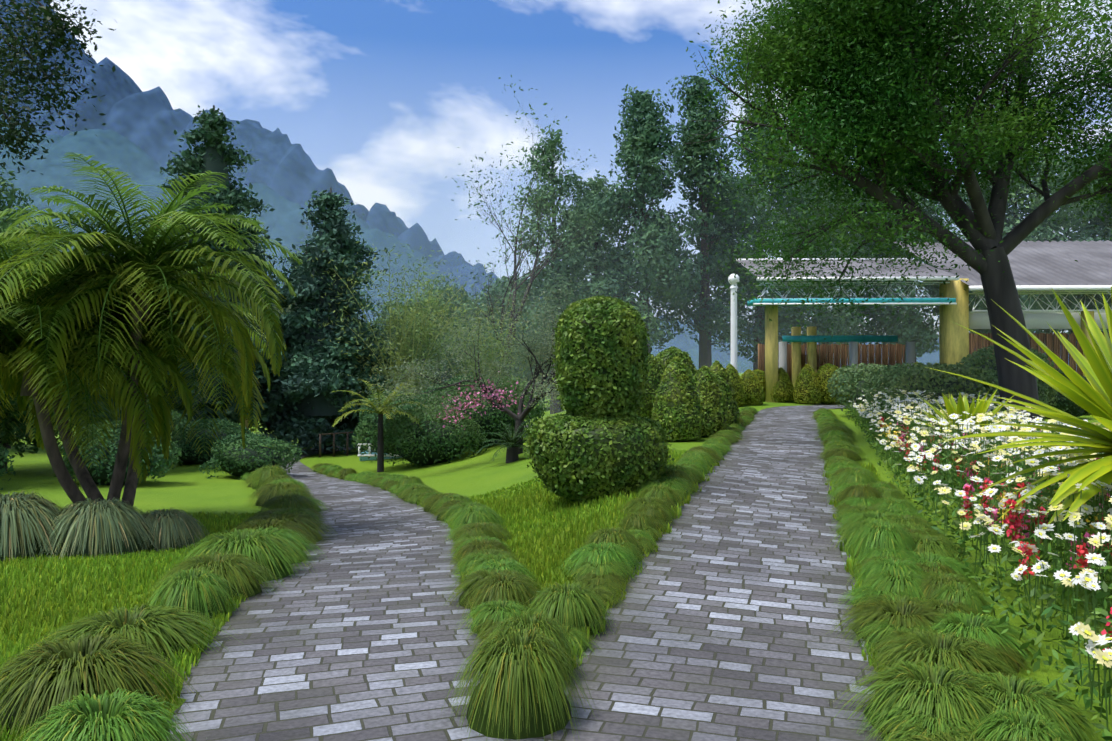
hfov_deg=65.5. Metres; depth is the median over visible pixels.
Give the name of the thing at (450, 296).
tall tree leaves
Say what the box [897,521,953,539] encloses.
grass tuft
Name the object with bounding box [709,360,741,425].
cone bush
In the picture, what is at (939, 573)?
grass tuft
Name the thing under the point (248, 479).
grass tuft
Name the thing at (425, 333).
bamboo leaves
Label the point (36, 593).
lawn grass
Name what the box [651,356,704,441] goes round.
cone bush
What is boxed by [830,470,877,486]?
grass tuft
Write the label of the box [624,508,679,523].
grass tuft
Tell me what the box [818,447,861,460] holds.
grass tuft
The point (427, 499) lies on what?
grass tuft
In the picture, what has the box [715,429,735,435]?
grass tuft
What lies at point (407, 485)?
grass tuft
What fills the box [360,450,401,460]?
pond water
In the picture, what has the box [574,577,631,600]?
grass tuft
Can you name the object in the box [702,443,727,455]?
grass tuft
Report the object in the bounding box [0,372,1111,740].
terrain
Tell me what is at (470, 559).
grass tuft
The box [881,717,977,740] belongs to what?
grass tuft
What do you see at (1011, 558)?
flower bed foliage plant
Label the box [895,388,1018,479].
yucca plant
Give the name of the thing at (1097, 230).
tall tree leaves
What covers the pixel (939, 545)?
grass tuft
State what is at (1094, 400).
yucca plant
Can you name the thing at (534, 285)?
tall tree leaves
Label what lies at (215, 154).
conifer tree leaves
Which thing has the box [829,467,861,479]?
grass tuft
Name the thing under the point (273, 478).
grass tuft
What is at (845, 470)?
grass tuft
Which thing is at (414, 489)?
grass tuft
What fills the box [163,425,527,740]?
path
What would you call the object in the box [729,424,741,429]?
grass tuft
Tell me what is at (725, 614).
path
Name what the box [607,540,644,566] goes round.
grass tuft
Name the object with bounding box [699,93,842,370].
tall tree leaves
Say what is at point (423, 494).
grass tuft
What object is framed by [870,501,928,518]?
grass tuft
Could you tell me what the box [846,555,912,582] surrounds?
grass tuft
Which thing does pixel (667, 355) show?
cone bush
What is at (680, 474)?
grass tuft
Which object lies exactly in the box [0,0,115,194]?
leaves
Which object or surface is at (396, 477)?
grass tuft
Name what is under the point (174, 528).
grass tuft
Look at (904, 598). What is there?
grass tuft
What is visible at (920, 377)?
shrub
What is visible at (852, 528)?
grass tuft
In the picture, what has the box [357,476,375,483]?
grass tuft
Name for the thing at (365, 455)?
white pond railing
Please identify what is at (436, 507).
grass tuft
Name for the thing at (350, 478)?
grass tuft
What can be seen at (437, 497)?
grass tuft
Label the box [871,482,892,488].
grass tuft
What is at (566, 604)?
grass tuft
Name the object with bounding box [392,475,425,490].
grass tuft
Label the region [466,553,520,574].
grass tuft
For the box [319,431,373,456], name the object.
bridge railing
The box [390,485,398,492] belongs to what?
grass tuft
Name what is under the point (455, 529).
grass tuft
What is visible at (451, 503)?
grass tuft
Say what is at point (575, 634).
grass tuft
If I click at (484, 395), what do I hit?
pink blossom flowers
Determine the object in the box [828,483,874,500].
grass tuft
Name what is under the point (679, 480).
grass tuft
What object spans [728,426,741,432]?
grass tuft
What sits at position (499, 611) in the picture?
grass tuft
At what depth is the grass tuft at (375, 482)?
18.54 m
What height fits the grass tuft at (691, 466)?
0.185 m
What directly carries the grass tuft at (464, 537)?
on the terrain at (192, 488)
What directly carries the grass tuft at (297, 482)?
on the terrain at (192, 488)
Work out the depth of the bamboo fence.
34.07 m
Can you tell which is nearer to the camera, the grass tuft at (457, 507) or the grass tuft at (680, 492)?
the grass tuft at (680, 492)
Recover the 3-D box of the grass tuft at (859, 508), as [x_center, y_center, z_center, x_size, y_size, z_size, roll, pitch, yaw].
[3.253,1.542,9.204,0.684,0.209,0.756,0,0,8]
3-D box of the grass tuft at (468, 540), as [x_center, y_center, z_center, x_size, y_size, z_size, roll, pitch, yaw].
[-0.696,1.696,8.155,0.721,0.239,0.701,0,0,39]
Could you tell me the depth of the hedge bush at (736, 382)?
28.17 m
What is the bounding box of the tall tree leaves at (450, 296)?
[371,276,499,385]
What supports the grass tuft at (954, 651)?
on the terrain at (192, 488)
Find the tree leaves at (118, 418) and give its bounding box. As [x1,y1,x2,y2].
[56,261,227,449]
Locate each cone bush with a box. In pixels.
[637,354,664,417]
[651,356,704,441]
[656,346,696,375]
[693,365,730,436]
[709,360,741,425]
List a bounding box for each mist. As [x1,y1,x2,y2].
[0,0,1111,372]
[0,97,1109,402]
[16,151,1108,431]
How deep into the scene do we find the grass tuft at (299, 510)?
11.67 m
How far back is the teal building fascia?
30.94 m
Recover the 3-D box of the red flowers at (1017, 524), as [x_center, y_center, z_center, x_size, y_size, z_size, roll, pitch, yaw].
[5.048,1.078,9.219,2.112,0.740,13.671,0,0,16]
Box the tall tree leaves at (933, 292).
[836,130,985,364]
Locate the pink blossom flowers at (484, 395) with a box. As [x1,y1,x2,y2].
[436,371,522,429]
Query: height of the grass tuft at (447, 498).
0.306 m
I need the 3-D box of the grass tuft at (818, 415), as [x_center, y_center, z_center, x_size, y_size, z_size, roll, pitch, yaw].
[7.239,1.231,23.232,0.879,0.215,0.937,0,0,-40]
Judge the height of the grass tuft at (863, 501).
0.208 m
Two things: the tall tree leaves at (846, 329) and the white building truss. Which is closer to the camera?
the white building truss
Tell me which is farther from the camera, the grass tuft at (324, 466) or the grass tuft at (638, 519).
the grass tuft at (324, 466)
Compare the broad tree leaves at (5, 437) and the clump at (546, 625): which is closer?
the clump at (546, 625)
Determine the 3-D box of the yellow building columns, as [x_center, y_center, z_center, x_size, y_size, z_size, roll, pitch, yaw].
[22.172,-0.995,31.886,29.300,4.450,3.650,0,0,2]
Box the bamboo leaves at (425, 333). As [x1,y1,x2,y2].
[295,235,497,402]
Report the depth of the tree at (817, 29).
15.69 m
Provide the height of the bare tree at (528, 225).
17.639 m
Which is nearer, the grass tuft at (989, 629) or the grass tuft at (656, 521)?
the grass tuft at (989, 629)
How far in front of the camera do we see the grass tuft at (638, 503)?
8.93 m
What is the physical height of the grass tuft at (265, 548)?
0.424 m
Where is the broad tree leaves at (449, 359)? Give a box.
[372,294,494,405]
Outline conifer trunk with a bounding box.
[324,188,335,453]
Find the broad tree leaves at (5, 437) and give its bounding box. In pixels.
[0,213,96,470]
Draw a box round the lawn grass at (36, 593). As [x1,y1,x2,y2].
[0,449,918,740]
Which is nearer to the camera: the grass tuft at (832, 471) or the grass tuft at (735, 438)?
the grass tuft at (832, 471)
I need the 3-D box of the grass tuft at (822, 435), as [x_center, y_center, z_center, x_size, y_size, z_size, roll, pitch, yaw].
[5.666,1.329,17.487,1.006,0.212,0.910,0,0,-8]
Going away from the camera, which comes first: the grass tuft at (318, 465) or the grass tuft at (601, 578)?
the grass tuft at (601, 578)
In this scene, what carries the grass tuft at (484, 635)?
on the terrain at (192, 488)
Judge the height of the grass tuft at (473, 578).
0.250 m
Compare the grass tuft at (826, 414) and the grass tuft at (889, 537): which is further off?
the grass tuft at (826, 414)
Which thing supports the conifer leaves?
on the terrain at (192, 488)
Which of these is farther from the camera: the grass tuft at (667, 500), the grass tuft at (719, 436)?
the grass tuft at (719, 436)
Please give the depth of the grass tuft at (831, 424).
19.53 m
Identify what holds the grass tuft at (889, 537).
on the terrain at (192, 488)
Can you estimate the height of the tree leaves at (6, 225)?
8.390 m
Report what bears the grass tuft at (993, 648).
on the terrain at (192, 488)
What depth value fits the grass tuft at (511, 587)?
6.11 m
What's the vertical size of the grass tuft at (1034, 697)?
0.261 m
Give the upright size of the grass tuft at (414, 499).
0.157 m
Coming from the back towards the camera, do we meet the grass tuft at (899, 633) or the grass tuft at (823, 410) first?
the grass tuft at (823, 410)
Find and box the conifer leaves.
[239,190,399,454]
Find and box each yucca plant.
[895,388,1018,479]
[926,286,1111,524]
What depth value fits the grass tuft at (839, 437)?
16.24 m
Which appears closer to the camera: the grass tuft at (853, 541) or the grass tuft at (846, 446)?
the grass tuft at (853, 541)
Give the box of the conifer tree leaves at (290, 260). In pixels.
[266,249,310,440]
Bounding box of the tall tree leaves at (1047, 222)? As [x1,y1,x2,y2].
[939,131,1108,349]
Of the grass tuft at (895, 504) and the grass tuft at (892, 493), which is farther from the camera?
the grass tuft at (892, 493)
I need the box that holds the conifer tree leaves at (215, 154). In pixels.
[142,105,303,434]
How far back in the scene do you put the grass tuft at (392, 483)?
17.55 m
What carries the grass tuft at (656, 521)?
on the terrain at (192, 488)
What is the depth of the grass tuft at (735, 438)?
17.03 m
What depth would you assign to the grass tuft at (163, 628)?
5.28 m
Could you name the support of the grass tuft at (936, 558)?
on the terrain at (192, 488)
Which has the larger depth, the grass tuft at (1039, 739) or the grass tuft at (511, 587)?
the grass tuft at (511, 587)
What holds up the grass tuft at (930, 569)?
on the terrain at (192, 488)
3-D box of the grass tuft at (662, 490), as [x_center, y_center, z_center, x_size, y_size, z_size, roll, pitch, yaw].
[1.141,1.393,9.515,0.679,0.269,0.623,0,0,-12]
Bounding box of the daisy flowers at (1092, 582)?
[848,383,1111,730]
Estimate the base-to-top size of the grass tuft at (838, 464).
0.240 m
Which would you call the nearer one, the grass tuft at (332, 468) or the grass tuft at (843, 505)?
the grass tuft at (843, 505)
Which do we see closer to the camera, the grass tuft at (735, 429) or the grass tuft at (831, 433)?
the grass tuft at (831, 433)
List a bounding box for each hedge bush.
[724,364,745,405]
[740,369,764,404]
[752,369,765,399]
[770,367,793,402]
[793,364,822,403]
[816,363,843,404]
[839,365,854,402]
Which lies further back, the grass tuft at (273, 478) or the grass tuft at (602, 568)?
the grass tuft at (273, 478)
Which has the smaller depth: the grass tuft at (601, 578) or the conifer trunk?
the grass tuft at (601, 578)
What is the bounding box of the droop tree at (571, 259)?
[507,125,605,413]
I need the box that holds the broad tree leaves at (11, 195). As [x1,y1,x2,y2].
[0,168,84,448]
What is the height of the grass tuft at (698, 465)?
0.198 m
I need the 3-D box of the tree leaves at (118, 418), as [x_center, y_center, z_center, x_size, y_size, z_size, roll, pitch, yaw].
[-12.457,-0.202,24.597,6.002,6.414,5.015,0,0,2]
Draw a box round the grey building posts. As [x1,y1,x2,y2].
[779,342,914,371]
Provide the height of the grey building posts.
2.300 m
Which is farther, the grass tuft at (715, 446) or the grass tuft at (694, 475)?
the grass tuft at (715, 446)
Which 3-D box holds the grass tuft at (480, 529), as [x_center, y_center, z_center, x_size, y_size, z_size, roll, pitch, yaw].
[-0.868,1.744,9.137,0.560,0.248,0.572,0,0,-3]
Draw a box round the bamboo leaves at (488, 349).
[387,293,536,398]
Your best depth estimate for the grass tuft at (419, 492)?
15.33 m
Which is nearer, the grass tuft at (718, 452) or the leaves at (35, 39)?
the leaves at (35, 39)
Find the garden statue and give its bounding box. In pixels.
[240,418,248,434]
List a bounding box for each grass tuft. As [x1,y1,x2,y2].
[0,491,71,561]
[0,632,203,740]
[14,603,241,673]
[16,688,206,740]
[29,497,158,558]
[135,507,209,551]
[139,551,289,602]
[140,567,245,622]
[163,528,313,584]
[226,511,336,544]
[226,518,324,550]
[230,526,332,566]
[239,474,253,486]
[240,507,329,524]
[241,472,251,479]
[243,467,263,488]
[244,481,313,506]
[248,464,289,490]
[253,493,322,514]
[259,474,293,486]
[268,478,312,493]
[270,507,326,529]
[279,487,314,497]
[303,507,325,520]
[306,497,330,512]
[307,463,333,471]
[316,464,330,472]
[322,464,342,475]
[327,471,336,476]
[335,468,357,478]
[344,475,355,480]
[353,471,373,481]
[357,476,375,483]
[358,473,375,481]
[366,472,390,483]
[368,479,381,487]
[376,473,405,488]
[381,480,392,489]
[385,481,396,490]
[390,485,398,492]
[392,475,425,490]
[392,482,424,497]
[398,484,436,501]
[404,491,425,502]
[406,494,421,503]
[413,493,453,512]
[417,491,441,501]
[420,491,440,500]
[423,492,462,512]
[427,500,439,514]
[429,494,474,515]
[429,505,452,520]
[434,499,466,516]
[438,502,492,520]
[441,537,510,558]
[441,567,543,616]
[443,523,470,539]
[444,505,506,535]
[444,536,514,563]
[444,547,521,578]
[445,538,515,567]
[447,522,515,542]
[450,532,489,551]
[451,523,495,544]
[451,551,494,580]
[454,572,537,620]
[455,598,533,638]
[463,558,539,591]
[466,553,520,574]
[466,619,509,655]
[468,616,518,641]
[520,581,616,638]
[555,558,639,587]
[558,542,645,577]
[558,624,600,658]
[569,570,633,591]
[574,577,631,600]
[579,526,651,558]
[588,586,623,614]
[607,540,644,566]
[615,496,677,518]
[617,511,658,535]
[618,516,668,535]
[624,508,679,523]
[625,535,662,555]
[628,526,665,541]
[630,529,658,545]
[631,480,697,496]
[635,484,684,506]
[638,504,671,525]
[651,497,677,512]
[656,476,695,492]
[663,469,696,488]
[666,464,696,483]
[670,488,686,500]
[674,456,710,467]
[674,456,712,472]
[678,461,709,474]
[680,463,702,473]
[681,450,715,463]
[684,452,717,468]
[684,467,708,482]
[685,445,719,459]
[687,472,701,483]
[700,445,721,457]
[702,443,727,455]
[702,444,722,452]
[703,434,735,442]
[703,437,729,445]
[706,452,723,461]
[710,442,730,453]
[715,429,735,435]
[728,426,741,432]
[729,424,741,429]
[729,434,743,441]
[739,408,751,413]
[810,412,840,419]
[814,409,833,415]
[815,416,838,423]
[815,422,850,429]
[815,432,855,440]
[816,425,855,435]
[817,412,832,417]
[817,426,855,437]
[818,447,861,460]
[820,436,856,444]
[820,443,867,461]
[821,448,861,461]
[822,429,847,440]
[823,417,838,422]
[824,440,844,448]
[824,461,859,474]
[825,476,837,481]
[825,599,959,647]
[826,466,883,480]
[826,480,865,491]
[827,457,852,464]
[828,434,849,443]
[828,467,877,486]
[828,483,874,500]
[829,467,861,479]
[829,490,845,501]
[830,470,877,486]
[830,502,854,513]
[830,510,906,531]
[831,504,877,520]
[831,518,891,552]
[831,518,908,544]
[832,660,1013,740]
[833,510,880,525]
[834,585,923,607]
[835,521,857,538]
[836,495,882,506]
[837,483,882,503]
[840,520,918,561]
[840,593,928,618]
[843,545,917,568]
[845,533,861,552]
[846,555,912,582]
[846,616,944,661]
[848,557,926,586]
[851,568,932,600]
[853,700,996,740]
[855,628,1024,698]
[862,627,938,667]
[868,480,902,492]
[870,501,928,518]
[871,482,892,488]
[875,487,913,502]
[875,498,918,514]
[876,506,937,524]
[880,514,943,533]
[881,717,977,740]
[884,730,987,740]
[896,551,990,592]
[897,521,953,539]
[898,525,953,541]
[904,532,981,571]
[914,562,968,582]
[914,598,980,615]
[917,573,990,613]
[920,570,997,606]
[924,611,1058,674]
[928,582,993,616]
[956,672,1104,740]
[960,637,1019,674]
[968,708,1074,740]
[973,655,1017,678]
[979,669,1021,678]
[993,639,1040,676]
[1002,735,1060,740]
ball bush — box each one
[1042,368,1084,418]
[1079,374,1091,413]
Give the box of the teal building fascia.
[747,298,955,341]
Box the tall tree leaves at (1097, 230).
[1033,138,1111,347]
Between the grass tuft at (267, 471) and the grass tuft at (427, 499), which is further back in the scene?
the grass tuft at (267, 471)
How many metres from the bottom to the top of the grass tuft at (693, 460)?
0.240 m
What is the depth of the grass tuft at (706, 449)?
13.57 m
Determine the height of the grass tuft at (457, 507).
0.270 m
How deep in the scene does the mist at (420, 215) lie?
75.26 m
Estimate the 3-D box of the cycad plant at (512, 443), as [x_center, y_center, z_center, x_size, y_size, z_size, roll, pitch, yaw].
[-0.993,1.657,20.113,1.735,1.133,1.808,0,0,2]
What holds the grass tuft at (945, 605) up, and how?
on the terrain at (192, 488)
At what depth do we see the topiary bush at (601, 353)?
10.23 m
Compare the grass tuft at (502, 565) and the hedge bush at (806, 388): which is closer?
the grass tuft at (502, 565)
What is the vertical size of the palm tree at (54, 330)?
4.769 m
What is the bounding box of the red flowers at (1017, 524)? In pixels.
[880,412,1111,649]
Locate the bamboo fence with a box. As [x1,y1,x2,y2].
[758,333,1110,381]
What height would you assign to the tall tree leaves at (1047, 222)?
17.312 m
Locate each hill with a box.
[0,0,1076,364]
[0,115,1076,384]
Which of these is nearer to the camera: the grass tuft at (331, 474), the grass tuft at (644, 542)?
the grass tuft at (644, 542)
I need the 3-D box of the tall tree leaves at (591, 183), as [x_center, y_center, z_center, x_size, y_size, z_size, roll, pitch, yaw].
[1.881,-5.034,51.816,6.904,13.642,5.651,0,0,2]
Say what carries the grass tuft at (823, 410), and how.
on the terrain at (192, 488)
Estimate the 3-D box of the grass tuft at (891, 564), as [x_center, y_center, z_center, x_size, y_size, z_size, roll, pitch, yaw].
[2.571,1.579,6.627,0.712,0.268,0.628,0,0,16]
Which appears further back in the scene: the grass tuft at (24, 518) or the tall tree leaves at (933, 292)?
the tall tree leaves at (933, 292)
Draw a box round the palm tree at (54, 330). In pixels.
[0,152,302,505]
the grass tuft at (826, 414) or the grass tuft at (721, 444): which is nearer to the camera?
the grass tuft at (721, 444)
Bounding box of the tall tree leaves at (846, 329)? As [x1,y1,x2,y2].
[746,128,873,366]
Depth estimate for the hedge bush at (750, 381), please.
28.74 m
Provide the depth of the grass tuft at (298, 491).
14.90 m
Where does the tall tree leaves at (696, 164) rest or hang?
on the terrain at (192, 488)
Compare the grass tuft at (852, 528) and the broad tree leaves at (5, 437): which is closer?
the grass tuft at (852, 528)
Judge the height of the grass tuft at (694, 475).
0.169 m
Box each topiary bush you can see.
[520,414,675,502]
[550,295,651,417]
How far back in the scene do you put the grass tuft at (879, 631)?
5.33 m
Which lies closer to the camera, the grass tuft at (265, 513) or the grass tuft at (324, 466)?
the grass tuft at (265, 513)
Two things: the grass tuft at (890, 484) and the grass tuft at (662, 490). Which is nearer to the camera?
the grass tuft at (662, 490)
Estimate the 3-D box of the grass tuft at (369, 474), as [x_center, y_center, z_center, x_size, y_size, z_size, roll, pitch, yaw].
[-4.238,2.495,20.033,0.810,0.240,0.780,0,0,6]
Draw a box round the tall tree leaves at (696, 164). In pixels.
[649,75,782,368]
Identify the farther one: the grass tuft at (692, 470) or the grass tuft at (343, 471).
the grass tuft at (343, 471)
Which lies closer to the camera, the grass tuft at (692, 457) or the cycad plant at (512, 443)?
the grass tuft at (692, 457)
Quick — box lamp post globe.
[728,274,739,284]
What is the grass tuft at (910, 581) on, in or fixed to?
on the terrain at (192, 488)
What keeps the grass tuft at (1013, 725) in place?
on the terrain at (192, 488)
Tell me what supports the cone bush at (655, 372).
on the terrain at (192, 488)
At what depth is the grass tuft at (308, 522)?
10.29 m
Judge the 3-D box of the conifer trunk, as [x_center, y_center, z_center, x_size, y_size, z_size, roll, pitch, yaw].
[-8.384,-1.837,32.104,0.398,10.006,0.511,0,0,2]
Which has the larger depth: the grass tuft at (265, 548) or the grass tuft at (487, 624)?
the grass tuft at (265, 548)
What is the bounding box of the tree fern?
[332,379,428,471]
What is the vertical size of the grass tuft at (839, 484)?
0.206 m
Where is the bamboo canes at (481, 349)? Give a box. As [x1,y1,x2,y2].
[415,312,510,376]
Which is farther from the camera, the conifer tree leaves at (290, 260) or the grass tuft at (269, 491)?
the conifer tree leaves at (290, 260)
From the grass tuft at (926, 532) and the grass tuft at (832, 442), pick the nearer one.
the grass tuft at (926, 532)
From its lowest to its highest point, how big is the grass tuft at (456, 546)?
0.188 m
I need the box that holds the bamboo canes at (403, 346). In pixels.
[332,260,458,405]
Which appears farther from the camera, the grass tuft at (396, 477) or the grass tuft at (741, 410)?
the grass tuft at (741, 410)
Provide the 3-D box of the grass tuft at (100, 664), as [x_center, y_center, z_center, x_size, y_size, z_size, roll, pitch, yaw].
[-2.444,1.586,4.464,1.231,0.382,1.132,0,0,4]
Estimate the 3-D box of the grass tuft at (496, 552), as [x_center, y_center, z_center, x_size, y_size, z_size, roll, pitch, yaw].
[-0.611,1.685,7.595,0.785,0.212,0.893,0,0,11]
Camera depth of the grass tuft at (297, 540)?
8.59 m
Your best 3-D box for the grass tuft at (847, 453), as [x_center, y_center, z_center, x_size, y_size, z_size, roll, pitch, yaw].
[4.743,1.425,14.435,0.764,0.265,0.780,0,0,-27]
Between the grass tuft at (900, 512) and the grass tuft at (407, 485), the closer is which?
the grass tuft at (900, 512)
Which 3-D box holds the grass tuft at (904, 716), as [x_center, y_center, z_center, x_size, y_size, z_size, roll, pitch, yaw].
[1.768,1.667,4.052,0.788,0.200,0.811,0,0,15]
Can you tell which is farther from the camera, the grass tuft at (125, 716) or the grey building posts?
the grey building posts
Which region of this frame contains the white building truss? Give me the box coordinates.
[736,258,1111,328]
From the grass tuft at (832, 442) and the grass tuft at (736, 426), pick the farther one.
the grass tuft at (736, 426)
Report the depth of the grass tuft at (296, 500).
13.36 m
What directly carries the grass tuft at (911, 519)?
on the terrain at (192, 488)
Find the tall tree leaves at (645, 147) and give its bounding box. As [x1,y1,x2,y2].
[575,84,702,353]
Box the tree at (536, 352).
[356,278,588,453]
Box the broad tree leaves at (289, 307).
[157,224,294,422]
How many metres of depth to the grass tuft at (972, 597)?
5.83 m
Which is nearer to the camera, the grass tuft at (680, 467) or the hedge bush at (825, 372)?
the grass tuft at (680, 467)
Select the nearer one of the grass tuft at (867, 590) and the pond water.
the grass tuft at (867, 590)
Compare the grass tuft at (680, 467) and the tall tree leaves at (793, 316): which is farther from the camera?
the tall tree leaves at (793, 316)
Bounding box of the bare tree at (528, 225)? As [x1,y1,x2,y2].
[443,71,623,387]
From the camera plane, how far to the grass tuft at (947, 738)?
3.75 m
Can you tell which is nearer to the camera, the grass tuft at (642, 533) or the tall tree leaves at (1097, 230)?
the grass tuft at (642, 533)
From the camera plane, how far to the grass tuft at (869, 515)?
8.67 m
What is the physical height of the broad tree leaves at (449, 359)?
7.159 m
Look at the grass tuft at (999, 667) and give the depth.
4.69 m
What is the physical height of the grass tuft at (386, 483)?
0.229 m
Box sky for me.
[50,0,1111,334]
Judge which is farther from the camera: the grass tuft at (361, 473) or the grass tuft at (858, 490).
the grass tuft at (361, 473)
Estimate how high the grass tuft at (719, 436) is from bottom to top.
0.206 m
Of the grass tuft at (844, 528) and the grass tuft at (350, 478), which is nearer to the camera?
the grass tuft at (844, 528)
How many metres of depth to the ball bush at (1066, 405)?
23.39 m
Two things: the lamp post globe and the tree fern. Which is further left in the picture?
the tree fern
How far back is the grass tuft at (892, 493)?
10.12 m
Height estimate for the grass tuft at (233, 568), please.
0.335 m
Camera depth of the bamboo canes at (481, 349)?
33.05 m
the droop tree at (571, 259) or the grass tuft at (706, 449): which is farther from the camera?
the droop tree at (571, 259)
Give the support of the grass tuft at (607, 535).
on the terrain at (192, 488)
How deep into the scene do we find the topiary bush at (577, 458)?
10.04 m
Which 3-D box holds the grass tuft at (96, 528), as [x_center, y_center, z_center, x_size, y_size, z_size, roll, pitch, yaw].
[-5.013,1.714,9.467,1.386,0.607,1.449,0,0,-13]
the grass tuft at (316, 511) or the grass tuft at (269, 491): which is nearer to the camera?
the grass tuft at (316, 511)
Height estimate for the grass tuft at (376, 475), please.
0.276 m
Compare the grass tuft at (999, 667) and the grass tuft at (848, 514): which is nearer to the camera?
the grass tuft at (999, 667)
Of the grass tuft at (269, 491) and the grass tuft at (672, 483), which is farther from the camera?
the grass tuft at (269, 491)
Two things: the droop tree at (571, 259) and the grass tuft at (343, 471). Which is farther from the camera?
the droop tree at (571, 259)
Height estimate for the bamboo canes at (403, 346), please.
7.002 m
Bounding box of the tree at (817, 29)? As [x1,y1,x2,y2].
[668,0,1111,424]
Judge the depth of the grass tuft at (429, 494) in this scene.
14.65 m
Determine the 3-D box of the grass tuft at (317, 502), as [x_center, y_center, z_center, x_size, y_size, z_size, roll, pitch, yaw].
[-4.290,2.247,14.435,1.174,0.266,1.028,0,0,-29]
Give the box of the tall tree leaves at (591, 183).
[529,174,635,335]
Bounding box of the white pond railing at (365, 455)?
[357,444,400,456]
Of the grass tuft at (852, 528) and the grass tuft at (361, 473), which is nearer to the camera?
the grass tuft at (852, 528)
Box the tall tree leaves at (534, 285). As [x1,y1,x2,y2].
[460,267,550,408]
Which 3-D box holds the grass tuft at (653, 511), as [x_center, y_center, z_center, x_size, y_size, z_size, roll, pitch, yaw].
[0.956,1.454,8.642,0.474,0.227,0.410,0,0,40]
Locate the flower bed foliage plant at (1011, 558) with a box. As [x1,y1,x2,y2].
[843,397,1111,740]
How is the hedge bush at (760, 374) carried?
on the terrain at (192, 488)
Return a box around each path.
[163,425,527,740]
[504,405,884,740]
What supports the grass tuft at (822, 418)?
on the terrain at (192, 488)
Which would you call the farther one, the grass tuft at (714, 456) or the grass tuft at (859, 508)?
the grass tuft at (714, 456)
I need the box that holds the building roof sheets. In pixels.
[737,240,1111,285]
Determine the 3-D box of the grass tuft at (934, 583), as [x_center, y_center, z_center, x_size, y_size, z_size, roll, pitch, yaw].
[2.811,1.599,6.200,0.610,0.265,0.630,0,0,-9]
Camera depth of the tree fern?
23.68 m
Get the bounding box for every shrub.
[0,406,194,489]
[156,373,546,479]
[827,345,1057,424]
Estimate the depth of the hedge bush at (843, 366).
30.53 m
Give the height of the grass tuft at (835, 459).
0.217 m
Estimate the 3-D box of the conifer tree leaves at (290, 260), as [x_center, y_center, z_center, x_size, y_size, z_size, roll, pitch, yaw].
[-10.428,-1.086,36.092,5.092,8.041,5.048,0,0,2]
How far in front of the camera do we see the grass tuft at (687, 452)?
13.01 m
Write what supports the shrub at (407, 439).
on the terrain at (192, 488)
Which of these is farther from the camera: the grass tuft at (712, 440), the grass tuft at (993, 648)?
the grass tuft at (712, 440)
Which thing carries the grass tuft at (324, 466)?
on the terrain at (192, 488)
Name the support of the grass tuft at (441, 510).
on the terrain at (192, 488)
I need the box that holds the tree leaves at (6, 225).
[0,216,29,401]
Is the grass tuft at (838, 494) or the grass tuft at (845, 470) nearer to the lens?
the grass tuft at (838, 494)
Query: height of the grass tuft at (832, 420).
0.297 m
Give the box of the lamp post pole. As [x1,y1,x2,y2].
[730,284,737,369]
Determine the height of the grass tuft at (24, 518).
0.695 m
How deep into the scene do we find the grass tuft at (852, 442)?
16.62 m
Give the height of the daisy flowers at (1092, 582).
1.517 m
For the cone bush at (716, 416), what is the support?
on the terrain at (192, 488)
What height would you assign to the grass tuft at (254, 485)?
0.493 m
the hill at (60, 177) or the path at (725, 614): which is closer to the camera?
the path at (725, 614)
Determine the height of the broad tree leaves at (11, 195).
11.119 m
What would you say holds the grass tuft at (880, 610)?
on the terrain at (192, 488)
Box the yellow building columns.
[765,278,1093,402]
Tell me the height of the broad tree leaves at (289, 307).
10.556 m
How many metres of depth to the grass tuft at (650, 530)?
8.00 m
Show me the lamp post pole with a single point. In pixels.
(733, 287)
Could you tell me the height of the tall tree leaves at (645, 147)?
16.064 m
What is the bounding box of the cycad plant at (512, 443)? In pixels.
[476,418,530,462]
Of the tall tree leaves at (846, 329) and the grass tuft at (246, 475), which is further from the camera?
the tall tree leaves at (846, 329)
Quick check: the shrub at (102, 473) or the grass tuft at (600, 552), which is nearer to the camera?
the grass tuft at (600, 552)
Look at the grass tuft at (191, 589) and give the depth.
6.13 m
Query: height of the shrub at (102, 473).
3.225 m
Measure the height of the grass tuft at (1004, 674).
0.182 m
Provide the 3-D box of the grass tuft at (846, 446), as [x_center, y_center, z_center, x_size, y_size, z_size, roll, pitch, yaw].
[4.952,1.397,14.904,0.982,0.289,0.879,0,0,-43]
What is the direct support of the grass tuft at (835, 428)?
on the terrain at (192, 488)
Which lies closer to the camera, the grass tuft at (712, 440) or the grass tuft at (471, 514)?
the grass tuft at (471, 514)
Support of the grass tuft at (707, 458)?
on the terrain at (192, 488)
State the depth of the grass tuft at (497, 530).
9.30 m

